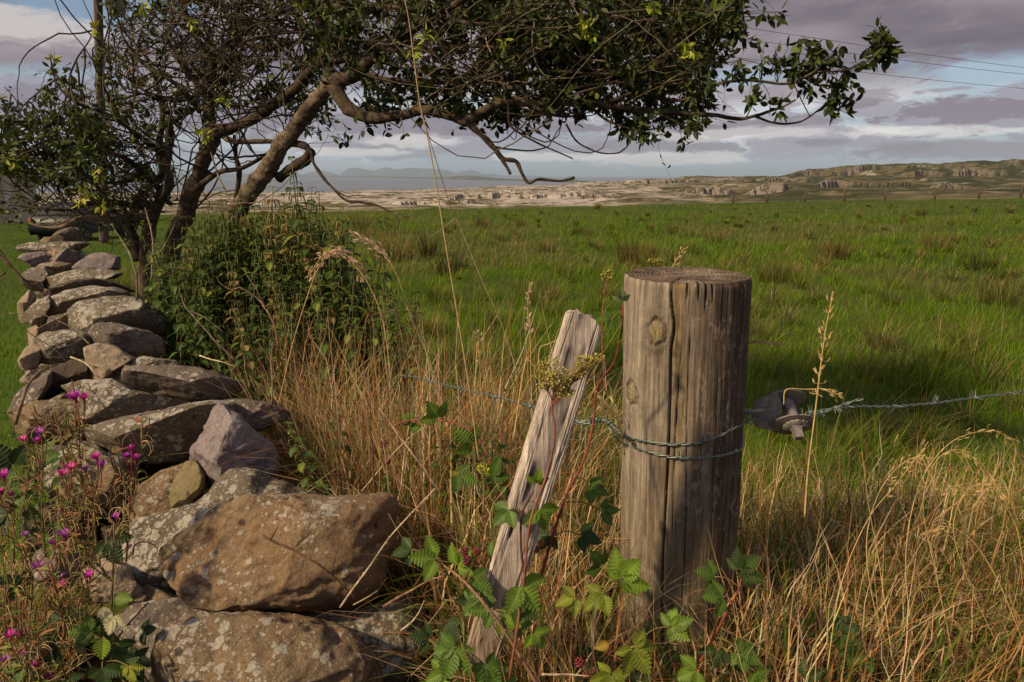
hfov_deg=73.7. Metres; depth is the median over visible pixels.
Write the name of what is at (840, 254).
rush tuft
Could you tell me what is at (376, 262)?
nettle
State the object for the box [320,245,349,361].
nettle
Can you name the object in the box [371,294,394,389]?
nettle
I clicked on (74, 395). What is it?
willowherb
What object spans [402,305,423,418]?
nettle
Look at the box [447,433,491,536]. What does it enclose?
nettle
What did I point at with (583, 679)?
bramble
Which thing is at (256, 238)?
nettle
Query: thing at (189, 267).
nettle
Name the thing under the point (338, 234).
nettle
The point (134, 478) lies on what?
willowherb
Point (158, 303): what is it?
nettle
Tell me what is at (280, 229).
nettle
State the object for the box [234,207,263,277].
nettle
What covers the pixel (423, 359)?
nettle
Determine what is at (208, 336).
nettle
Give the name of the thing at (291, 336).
nettle
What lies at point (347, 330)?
nettle
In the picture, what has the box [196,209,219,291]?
nettle
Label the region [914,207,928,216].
rush tuft
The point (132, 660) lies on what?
bramble
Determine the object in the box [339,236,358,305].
nettle
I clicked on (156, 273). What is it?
nettle
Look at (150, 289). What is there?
nettle
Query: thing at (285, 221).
nettle
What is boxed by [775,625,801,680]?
bramble
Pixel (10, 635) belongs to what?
willowherb
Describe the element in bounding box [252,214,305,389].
nettle
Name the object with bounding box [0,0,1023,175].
sky
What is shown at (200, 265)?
nettle
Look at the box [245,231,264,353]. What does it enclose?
nettle
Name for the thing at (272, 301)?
nettle
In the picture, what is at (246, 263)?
nettle
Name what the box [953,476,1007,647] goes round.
grass stalk
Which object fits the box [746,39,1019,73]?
power line
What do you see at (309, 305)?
nettle
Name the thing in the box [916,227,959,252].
rush tuft
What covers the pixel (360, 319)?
nettle
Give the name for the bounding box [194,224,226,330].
nettle
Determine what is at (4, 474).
willowherb
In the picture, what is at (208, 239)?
nettle
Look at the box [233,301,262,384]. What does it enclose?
nettle
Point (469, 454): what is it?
nettle
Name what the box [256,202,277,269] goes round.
nettle
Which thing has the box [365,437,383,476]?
nettle
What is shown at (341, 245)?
nettle
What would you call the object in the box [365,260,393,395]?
nettle
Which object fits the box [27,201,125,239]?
parked car
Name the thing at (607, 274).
seed head plant
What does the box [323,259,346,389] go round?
nettle
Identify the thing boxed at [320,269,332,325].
nettle
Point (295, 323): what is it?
nettle
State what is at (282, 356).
nettle
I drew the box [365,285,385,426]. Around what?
nettle
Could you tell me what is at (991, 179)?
hills
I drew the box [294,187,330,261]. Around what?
nettle
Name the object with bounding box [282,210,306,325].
nettle
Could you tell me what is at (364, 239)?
grass stalk
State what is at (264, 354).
nettle
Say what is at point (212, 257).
nettle
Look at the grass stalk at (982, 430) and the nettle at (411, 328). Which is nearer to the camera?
the grass stalk at (982, 430)
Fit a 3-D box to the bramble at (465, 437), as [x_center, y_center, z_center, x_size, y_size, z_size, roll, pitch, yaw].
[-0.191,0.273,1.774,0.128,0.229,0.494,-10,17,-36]
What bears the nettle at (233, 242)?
on the ground at (464, 290)
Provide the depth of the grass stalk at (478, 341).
1.65 m
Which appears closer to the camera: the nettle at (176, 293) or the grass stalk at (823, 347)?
the grass stalk at (823, 347)
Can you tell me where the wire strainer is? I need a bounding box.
[744,389,815,439]
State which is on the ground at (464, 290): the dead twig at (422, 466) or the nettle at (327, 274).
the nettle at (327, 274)
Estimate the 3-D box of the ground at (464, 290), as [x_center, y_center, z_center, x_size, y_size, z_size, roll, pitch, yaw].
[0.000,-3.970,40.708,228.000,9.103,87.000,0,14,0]
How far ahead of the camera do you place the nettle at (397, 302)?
3.36 m
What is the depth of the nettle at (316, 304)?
3.20 m
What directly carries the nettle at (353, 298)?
on the ground at (464, 290)
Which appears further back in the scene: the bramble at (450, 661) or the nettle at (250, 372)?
the nettle at (250, 372)
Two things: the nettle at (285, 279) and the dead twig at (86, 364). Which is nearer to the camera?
the dead twig at (86, 364)
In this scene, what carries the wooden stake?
on the dry grass at (302, 415)
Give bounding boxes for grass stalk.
[278,246,368,404]
[305,245,391,382]
[349,230,438,389]
[404,0,479,460]
[417,102,505,391]
[429,218,517,373]
[474,329,482,417]
[513,358,536,439]
[524,281,532,416]
[538,340,556,393]
[586,384,625,454]
[673,247,687,266]
[739,461,749,517]
[749,339,794,346]
[783,388,842,404]
[804,291,833,517]
[827,439,927,669]
[862,454,892,661]
[866,454,928,669]
[905,424,1020,673]
[921,521,1023,643]
[923,445,987,677]
[935,482,1023,565]
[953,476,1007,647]
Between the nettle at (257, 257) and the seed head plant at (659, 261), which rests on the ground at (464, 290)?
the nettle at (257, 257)
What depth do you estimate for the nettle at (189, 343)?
3.30 m
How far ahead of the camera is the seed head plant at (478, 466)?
1.46 m
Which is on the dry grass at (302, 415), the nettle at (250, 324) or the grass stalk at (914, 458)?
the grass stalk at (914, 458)
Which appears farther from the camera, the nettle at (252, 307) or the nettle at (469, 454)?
the nettle at (252, 307)
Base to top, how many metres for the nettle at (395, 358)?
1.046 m
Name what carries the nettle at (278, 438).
on the ground at (464, 290)
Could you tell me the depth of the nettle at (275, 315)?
3.29 m
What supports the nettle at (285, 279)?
on the ground at (464, 290)
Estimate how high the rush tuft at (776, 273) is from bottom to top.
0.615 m
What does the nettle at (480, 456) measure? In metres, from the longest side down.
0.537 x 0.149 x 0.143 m
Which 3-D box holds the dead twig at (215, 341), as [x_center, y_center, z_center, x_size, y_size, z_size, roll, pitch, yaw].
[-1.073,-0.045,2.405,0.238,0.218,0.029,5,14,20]
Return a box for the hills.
[37,159,1023,214]
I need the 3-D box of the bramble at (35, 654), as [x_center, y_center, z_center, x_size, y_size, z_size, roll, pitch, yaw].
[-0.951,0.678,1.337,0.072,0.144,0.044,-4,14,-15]
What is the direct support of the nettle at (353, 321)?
on the ground at (464, 290)
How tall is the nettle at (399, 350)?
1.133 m
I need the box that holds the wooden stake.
[467,309,601,666]
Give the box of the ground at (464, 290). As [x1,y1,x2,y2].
[0,198,1023,681]
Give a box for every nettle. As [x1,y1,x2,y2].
[0,438,51,611]
[3,411,82,614]
[45,437,99,638]
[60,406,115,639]
[139,284,174,358]
[141,236,172,284]
[143,250,176,359]
[144,272,170,356]
[147,223,188,355]
[147,252,189,364]
[150,239,184,359]
[153,241,194,359]
[153,248,186,361]
[157,248,170,349]
[159,287,176,359]
[160,229,185,321]
[161,257,194,365]
[162,239,190,357]
[165,254,186,359]
[167,286,198,365]
[169,260,190,363]
[173,229,191,300]
[175,278,214,369]
[177,216,224,361]
[177,239,203,365]
[177,272,197,362]
[178,245,208,362]
[182,313,202,366]
[184,240,215,362]
[184,242,216,354]
[185,280,212,369]
[185,286,213,366]
[186,226,214,315]
[186,228,225,374]
[187,300,206,369]
[188,244,225,399]
[189,212,217,304]
[191,217,204,259]
[192,269,216,369]
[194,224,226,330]
[194,225,226,329]
[195,208,213,263]
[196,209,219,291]
[196,290,233,398]
[197,218,217,307]
[197,280,235,398]
[198,300,215,370]
[200,229,230,372]
[202,239,223,321]
[203,230,225,342]
[203,258,239,370]
[205,273,240,371]
[206,204,241,302]
[206,213,217,272]
[206,227,218,292]
[206,235,242,362]
[209,290,228,368]
[211,187,254,358]
[213,206,235,317]
[213,211,240,349]
[214,203,248,302]
[214,219,249,378]
[214,324,242,398]
[215,210,251,366]
[218,252,251,371]
[219,264,258,364]
[220,232,252,343]
[221,205,249,291]
[221,255,245,377]
[223,299,269,429]
[224,262,252,369]
[224,263,254,398]
[229,205,260,357]
[231,313,269,435]
[232,207,264,393]
[232,218,262,333]
[232,312,255,398]
[233,249,259,363]
[233,301,259,393]
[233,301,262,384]
[234,200,252,265]
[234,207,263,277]
[235,206,267,342]
[235,252,272,396]
[238,279,268,398]
[240,194,262,292]
[240,224,258,334]
[242,323,278,400]
[244,213,271,310]
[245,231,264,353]
[248,218,273,319]
[249,239,278,368]
[251,225,264,321]
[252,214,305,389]
[252,246,266,323]
[253,310,292,462]
[254,212,272,262]
[254,245,280,375]
[254,311,278,396]
[254,319,274,399]
[255,200,276,272]
[256,186,292,360]
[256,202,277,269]
[257,316,289,419]
[258,207,282,255]
[260,318,285,397]
[261,239,306,396]
[262,271,288,361]
[263,250,304,407]
[263,303,295,440]
[264,234,280,305]
[265,276,302,423]
[266,284,303,414]
[267,208,292,259]
[267,241,299,332]
[268,203,290,267]
[269,282,298,375]
[273,203,299,289]
[273,243,292,296]
[273,265,316,390]
[273,293,300,413]
[273,295,311,426]
[273,422,301,483]
[275,193,296,255]
[275,197,307,347]
[276,213,307,335]
[276,254,292,389]
[277,156,327,384]
[279,182,321,357]
[279,193,304,281]
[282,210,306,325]
[282,253,314,387]
[282,273,305,378]
[282,284,307,409]
[284,291,305,395]
[284,421,334,495]
[286,217,301,337]
[286,242,314,389]
[291,202,318,319]
[291,220,330,360]
[293,293,325,415]
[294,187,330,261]
[294,287,315,387]
[296,222,320,318]
[298,191,340,328]
[300,264,326,391]
[301,311,330,411]
[304,196,328,273]
[305,217,332,283]
[305,262,345,409]
[305,269,326,385]
[306,229,331,372]
[306,280,346,415]
[307,198,327,249]
[307,271,325,337]
[308,294,330,407]
[310,228,324,360]
[313,277,348,418]
[316,208,337,283]
[317,407,351,494]
[318,299,343,411]
[319,219,362,428]
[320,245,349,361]
[320,265,351,411]
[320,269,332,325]
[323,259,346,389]
[324,222,360,332]
[324,241,343,302]
[326,269,346,385]
[328,290,369,420]
[330,211,348,261]
[331,206,361,302]
[332,288,380,420]
[332,292,360,419]
[333,224,354,306]
[333,262,366,384]
[333,284,372,428]
[337,260,353,338]
[338,240,363,360]
[338,266,373,411]
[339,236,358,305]
[340,286,377,430]
[341,256,375,359]
[343,313,376,420]
[345,264,370,356]
[348,273,376,397]
[354,260,373,394]
[354,279,388,378]
[357,264,382,377]
[358,227,392,359]
[361,288,389,388]
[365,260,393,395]
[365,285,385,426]
[365,316,390,429]
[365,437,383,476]
[370,299,401,415]
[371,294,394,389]
[373,283,411,415]
[374,298,411,438]
[376,473,406,533]
[380,291,409,403]
[383,277,414,431]
[384,337,405,430]
[387,308,411,431]
[392,413,412,473]
[397,313,431,426]
[401,280,425,392]
[401,293,430,430]
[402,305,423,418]
[427,431,480,546]
[446,423,486,538]
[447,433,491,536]
[464,427,497,513]
[473,431,515,535]
[517,416,529,452]
[568,392,597,489]
[599,469,617,525]
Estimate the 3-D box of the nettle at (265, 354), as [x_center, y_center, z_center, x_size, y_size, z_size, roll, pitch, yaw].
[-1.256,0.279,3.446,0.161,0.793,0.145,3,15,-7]
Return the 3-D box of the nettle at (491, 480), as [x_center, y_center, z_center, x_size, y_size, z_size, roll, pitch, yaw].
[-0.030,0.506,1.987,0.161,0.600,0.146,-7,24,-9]
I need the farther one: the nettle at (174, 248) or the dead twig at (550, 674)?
the nettle at (174, 248)
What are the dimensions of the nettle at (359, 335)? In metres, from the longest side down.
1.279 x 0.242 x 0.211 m
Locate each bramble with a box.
[0,442,133,623]
[0,591,148,681]
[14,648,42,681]
[36,650,65,678]
[61,671,85,681]
[88,617,120,661]
[112,618,156,665]
[117,657,139,681]
[135,647,152,681]
[379,401,510,492]
[391,536,537,681]
[408,622,517,681]
[433,640,441,659]
[438,614,462,644]
[454,589,467,649]
[468,468,558,676]
[506,619,532,659]
[534,286,629,587]
[555,546,693,681]
[578,670,599,681]
[579,664,598,681]
[586,646,607,666]
[630,672,648,681]
[659,642,680,680]
[674,546,823,681]
[727,664,740,680]
[755,645,777,675]
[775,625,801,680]
[786,613,809,668]
[787,645,812,676]
[824,611,851,664]
[825,630,853,681]
[827,613,858,671]
[834,642,875,681]
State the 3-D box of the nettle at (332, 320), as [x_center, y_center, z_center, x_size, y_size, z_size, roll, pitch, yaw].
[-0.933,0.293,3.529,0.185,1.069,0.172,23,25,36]
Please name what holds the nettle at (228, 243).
on the ground at (464, 290)
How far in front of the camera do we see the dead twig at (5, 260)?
3.61 m
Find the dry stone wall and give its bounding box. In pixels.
[7,227,432,681]
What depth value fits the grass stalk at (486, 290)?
1.72 m
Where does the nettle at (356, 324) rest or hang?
on the ground at (464, 290)
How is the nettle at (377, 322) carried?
on the ground at (464, 290)
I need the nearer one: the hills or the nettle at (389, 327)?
the nettle at (389, 327)
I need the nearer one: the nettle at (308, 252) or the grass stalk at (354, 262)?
the grass stalk at (354, 262)
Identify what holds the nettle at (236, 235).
on the ground at (464, 290)
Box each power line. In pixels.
[389,12,1023,88]
[585,4,1023,67]
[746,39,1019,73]
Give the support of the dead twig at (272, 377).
on the dry grass at (302, 415)
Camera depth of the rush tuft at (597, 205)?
64.61 m
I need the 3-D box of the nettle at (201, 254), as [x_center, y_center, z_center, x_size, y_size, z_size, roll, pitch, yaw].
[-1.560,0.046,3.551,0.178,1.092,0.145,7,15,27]
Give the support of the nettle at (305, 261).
on the ground at (464, 290)
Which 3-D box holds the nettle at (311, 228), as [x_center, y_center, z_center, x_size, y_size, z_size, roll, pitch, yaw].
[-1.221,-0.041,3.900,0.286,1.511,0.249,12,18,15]
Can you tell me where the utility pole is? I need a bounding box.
[93,0,126,243]
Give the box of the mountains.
[89,167,546,176]
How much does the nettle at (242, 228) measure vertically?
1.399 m
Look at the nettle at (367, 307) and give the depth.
3.74 m
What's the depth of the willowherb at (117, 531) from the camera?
1.47 m
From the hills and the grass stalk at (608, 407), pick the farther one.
the hills
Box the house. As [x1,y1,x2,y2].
[0,173,46,223]
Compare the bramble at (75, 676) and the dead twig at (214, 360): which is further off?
the dead twig at (214, 360)
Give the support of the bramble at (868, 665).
on the dry grass at (302, 415)
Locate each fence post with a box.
[620,266,751,679]
[977,187,980,198]
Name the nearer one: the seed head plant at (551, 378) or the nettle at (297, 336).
the seed head plant at (551, 378)
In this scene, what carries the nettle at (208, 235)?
on the ground at (464, 290)
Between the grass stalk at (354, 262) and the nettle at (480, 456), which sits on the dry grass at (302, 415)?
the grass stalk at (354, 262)
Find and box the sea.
[36,176,741,192]
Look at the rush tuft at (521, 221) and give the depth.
34.42 m
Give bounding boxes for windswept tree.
[0,0,209,309]
[54,0,374,343]
[193,0,905,291]
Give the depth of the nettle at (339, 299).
3.63 m
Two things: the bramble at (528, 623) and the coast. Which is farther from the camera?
the coast
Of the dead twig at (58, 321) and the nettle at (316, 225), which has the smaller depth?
the dead twig at (58, 321)
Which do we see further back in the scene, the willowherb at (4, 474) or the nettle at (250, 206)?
the nettle at (250, 206)
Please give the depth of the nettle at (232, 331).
3.54 m
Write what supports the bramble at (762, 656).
on the dry grass at (302, 415)
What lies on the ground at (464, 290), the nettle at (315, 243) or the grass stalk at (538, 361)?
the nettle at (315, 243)
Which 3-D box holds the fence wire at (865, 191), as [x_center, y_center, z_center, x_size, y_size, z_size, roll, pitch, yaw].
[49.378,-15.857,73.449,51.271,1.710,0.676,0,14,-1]
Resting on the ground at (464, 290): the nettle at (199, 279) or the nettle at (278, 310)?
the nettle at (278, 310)
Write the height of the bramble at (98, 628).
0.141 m
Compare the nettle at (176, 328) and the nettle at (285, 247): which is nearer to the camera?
the nettle at (176, 328)
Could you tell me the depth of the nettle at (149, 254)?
3.85 m
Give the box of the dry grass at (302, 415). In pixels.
[0,273,1023,681]
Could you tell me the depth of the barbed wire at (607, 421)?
1.47 m
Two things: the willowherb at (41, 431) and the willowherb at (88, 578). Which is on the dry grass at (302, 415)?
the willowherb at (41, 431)
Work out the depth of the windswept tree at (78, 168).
5.04 m
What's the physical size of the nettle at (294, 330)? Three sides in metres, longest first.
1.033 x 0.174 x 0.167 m
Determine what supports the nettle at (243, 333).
on the ground at (464, 290)
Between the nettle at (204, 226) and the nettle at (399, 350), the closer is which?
the nettle at (399, 350)
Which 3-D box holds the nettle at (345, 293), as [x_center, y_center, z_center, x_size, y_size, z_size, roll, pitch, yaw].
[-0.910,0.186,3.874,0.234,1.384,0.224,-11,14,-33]
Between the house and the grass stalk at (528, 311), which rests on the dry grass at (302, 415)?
the grass stalk at (528, 311)
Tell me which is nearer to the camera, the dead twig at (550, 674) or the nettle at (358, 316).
the dead twig at (550, 674)
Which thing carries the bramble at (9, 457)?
on the dry grass at (302, 415)
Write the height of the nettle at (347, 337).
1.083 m
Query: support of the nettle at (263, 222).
on the ground at (464, 290)
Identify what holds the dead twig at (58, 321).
on the dry stone wall
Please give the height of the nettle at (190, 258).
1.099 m
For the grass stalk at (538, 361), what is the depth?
1.34 m
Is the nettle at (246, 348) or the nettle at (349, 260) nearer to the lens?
the nettle at (246, 348)
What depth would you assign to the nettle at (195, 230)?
4.02 m
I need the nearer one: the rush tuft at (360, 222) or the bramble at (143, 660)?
the bramble at (143, 660)
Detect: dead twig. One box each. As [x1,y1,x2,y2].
[0,249,42,292]
[9,313,89,344]
[13,367,48,424]
[16,320,66,361]
[70,356,100,378]
[71,637,91,668]
[111,223,137,299]
[132,541,157,554]
[145,208,174,277]
[181,295,235,361]
[199,355,233,365]
[217,274,279,347]
[262,525,356,600]
[271,343,273,404]
[339,488,434,607]
[361,417,439,491]
[369,391,375,492]
[379,408,440,491]
[383,574,448,607]
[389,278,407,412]
[400,600,424,630]
[542,673,588,676]
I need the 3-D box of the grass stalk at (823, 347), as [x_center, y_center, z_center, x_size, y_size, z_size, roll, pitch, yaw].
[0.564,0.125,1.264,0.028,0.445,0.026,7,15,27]
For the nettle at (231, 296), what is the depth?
3.70 m
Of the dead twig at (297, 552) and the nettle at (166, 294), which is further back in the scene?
the nettle at (166, 294)
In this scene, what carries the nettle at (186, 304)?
on the ground at (464, 290)
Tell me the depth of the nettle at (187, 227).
3.60 m
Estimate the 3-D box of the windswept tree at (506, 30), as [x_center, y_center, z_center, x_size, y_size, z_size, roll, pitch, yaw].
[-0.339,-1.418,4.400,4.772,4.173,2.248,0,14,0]
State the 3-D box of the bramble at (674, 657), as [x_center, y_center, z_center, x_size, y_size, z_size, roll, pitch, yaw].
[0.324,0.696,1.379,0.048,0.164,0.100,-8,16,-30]
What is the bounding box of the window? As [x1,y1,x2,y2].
[3,190,12,207]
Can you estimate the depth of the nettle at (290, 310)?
3.57 m
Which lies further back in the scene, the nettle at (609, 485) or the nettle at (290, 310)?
the nettle at (290, 310)
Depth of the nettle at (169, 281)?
3.48 m
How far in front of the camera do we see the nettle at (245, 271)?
3.58 m
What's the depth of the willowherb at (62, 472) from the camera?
1.50 m
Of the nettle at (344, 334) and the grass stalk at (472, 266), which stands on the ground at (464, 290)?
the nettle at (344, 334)
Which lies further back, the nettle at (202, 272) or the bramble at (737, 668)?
the nettle at (202, 272)
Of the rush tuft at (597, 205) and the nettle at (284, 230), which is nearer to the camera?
the nettle at (284, 230)
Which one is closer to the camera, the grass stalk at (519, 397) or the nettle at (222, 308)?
the grass stalk at (519, 397)
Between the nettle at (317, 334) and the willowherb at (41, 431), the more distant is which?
the nettle at (317, 334)
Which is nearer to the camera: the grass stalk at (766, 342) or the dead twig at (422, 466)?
the grass stalk at (766, 342)
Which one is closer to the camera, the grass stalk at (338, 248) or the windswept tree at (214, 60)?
the grass stalk at (338, 248)
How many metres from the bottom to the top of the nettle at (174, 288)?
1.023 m
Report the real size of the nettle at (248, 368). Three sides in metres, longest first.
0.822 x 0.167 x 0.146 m
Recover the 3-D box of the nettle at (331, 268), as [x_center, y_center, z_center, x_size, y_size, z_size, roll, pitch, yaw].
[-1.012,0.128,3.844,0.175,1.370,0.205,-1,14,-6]
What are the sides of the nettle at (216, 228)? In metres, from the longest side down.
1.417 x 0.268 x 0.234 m
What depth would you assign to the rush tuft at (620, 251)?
18.40 m
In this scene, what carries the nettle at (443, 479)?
on the ground at (464, 290)
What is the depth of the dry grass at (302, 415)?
1.83 m
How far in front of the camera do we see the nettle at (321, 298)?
3.36 m
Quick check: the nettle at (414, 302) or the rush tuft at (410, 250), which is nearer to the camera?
the nettle at (414, 302)
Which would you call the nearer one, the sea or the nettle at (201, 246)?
the nettle at (201, 246)
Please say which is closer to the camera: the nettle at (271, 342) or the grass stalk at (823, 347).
the grass stalk at (823, 347)
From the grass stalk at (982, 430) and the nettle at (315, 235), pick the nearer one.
the grass stalk at (982, 430)
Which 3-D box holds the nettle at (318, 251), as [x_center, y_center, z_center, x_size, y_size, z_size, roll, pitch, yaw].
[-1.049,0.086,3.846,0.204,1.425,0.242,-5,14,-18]
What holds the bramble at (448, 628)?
on the dry grass at (302, 415)
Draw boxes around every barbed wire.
[389,372,597,424]
[587,389,1023,461]
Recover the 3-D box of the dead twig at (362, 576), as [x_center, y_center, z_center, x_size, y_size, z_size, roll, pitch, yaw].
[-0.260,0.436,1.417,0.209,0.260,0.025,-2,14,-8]
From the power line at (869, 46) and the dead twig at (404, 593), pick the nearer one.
the dead twig at (404, 593)
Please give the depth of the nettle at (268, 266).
3.55 m
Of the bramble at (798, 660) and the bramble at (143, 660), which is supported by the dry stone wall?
the bramble at (143, 660)
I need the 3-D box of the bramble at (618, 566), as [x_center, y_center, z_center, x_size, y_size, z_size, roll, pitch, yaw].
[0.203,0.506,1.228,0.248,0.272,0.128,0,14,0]
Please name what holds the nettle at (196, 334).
on the ground at (464, 290)
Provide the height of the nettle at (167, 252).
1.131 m
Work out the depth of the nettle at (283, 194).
4.24 m
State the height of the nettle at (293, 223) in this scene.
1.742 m
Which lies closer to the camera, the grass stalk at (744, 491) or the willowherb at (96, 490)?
the grass stalk at (744, 491)
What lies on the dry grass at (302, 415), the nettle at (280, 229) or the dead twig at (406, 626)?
the dead twig at (406, 626)
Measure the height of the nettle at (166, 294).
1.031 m
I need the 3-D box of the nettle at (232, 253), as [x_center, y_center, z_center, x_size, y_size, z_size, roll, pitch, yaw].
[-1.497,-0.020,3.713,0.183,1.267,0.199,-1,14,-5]
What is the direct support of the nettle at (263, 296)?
on the ground at (464, 290)
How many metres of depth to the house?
45.10 m
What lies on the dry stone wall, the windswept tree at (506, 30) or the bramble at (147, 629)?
the bramble at (147, 629)
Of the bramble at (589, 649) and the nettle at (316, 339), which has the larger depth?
the nettle at (316, 339)
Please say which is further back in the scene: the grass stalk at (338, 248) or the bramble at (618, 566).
the grass stalk at (338, 248)
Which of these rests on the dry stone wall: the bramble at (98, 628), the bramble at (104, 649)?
the bramble at (104, 649)
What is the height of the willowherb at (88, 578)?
0.238 m
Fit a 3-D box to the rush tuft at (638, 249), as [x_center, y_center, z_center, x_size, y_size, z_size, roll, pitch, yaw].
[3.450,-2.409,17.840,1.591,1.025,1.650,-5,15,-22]
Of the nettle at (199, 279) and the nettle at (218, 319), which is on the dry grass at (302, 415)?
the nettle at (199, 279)
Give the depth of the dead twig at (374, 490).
1.83 m
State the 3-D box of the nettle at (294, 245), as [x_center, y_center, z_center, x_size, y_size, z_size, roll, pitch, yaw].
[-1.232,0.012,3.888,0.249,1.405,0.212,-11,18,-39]
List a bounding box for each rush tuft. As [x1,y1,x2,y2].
[347,205,373,230]
[362,219,424,262]
[407,225,444,256]
[426,245,471,276]
[471,212,492,228]
[514,213,529,226]
[535,234,557,252]
[568,225,585,234]
[593,200,601,208]
[611,231,645,262]
[618,231,673,267]
[701,227,731,243]
[755,258,798,283]
[813,233,859,259]
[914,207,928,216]
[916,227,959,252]
[954,246,1003,270]
[974,272,1023,306]
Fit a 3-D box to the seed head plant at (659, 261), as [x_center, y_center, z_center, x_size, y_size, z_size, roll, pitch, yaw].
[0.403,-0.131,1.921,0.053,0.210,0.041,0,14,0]
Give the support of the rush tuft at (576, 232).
on the ground at (464, 290)
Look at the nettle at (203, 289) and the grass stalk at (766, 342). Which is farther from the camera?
the nettle at (203, 289)
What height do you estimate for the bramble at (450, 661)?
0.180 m
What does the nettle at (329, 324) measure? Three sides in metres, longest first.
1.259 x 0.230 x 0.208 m
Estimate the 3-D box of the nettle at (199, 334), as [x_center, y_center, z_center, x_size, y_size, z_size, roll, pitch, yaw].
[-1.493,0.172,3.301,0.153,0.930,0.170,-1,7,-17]
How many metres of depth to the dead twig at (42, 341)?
2.79 m
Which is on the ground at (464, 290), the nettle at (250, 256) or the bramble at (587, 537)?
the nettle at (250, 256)
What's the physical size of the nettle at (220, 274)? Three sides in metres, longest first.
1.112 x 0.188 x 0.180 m
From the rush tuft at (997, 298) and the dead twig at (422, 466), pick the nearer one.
the dead twig at (422, 466)
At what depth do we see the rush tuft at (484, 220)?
32.72 m
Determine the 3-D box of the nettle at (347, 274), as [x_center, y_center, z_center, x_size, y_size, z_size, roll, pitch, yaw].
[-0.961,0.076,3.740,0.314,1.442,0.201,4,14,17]
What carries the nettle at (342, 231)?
on the ground at (464, 290)
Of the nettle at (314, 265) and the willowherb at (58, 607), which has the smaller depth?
the willowherb at (58, 607)
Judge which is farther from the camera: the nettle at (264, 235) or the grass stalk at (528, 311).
the nettle at (264, 235)
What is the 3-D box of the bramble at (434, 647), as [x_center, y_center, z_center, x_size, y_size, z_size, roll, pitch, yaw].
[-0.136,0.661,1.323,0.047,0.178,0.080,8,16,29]
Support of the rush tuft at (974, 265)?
on the ground at (464, 290)
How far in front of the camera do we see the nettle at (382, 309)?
3.28 m
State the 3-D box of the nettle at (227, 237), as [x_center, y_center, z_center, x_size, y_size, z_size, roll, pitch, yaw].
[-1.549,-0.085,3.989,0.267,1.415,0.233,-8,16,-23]
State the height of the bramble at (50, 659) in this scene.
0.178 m
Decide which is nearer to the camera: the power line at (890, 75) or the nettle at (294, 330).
the nettle at (294, 330)
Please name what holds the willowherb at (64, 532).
on the ground at (464, 290)
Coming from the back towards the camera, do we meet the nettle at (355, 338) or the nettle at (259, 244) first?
the nettle at (259, 244)
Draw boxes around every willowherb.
[0,466,40,573]
[0,522,43,636]
[0,571,31,681]
[0,598,58,681]
[0,600,48,681]
[17,404,76,557]
[31,535,84,670]
[34,548,106,653]
[39,502,92,635]
[44,428,90,578]
[47,380,102,539]
[64,452,115,564]
[73,469,140,612]
[105,416,152,561]
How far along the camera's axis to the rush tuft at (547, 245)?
21.10 m
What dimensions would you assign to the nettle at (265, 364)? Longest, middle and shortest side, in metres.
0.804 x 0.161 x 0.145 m
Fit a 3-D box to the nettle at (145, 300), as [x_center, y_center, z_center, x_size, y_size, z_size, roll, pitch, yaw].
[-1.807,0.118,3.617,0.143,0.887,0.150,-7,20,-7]
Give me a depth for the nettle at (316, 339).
3.28 m
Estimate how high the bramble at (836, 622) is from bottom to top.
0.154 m
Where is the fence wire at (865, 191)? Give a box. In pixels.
[740,188,1021,201]
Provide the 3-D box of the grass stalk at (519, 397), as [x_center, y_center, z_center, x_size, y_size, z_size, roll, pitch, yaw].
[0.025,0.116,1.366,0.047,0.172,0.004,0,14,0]
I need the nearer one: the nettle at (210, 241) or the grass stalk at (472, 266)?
the grass stalk at (472, 266)
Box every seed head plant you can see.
[477,463,489,513]
[508,353,604,679]
[601,269,614,391]
[647,258,663,266]
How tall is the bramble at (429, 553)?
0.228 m
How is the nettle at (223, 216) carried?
on the ground at (464, 290)
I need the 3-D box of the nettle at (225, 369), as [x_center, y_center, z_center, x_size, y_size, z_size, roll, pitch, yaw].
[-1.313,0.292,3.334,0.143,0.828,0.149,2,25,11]
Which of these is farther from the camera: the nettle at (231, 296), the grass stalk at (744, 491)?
the nettle at (231, 296)
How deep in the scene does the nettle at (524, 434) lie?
2.28 m
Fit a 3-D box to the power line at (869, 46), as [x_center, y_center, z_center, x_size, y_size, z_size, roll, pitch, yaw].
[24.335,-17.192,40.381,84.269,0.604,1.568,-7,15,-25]
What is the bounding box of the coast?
[40,175,596,182]
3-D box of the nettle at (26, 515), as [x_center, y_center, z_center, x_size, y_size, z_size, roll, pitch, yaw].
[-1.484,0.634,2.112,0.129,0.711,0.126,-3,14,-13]
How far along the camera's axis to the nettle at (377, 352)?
3.28 m
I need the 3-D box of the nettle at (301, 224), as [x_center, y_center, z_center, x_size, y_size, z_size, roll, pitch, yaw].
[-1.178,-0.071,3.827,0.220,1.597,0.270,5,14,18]
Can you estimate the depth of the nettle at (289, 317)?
3.50 m
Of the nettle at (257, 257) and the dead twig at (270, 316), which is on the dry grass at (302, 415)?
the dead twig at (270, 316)
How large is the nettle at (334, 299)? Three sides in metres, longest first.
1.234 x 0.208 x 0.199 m

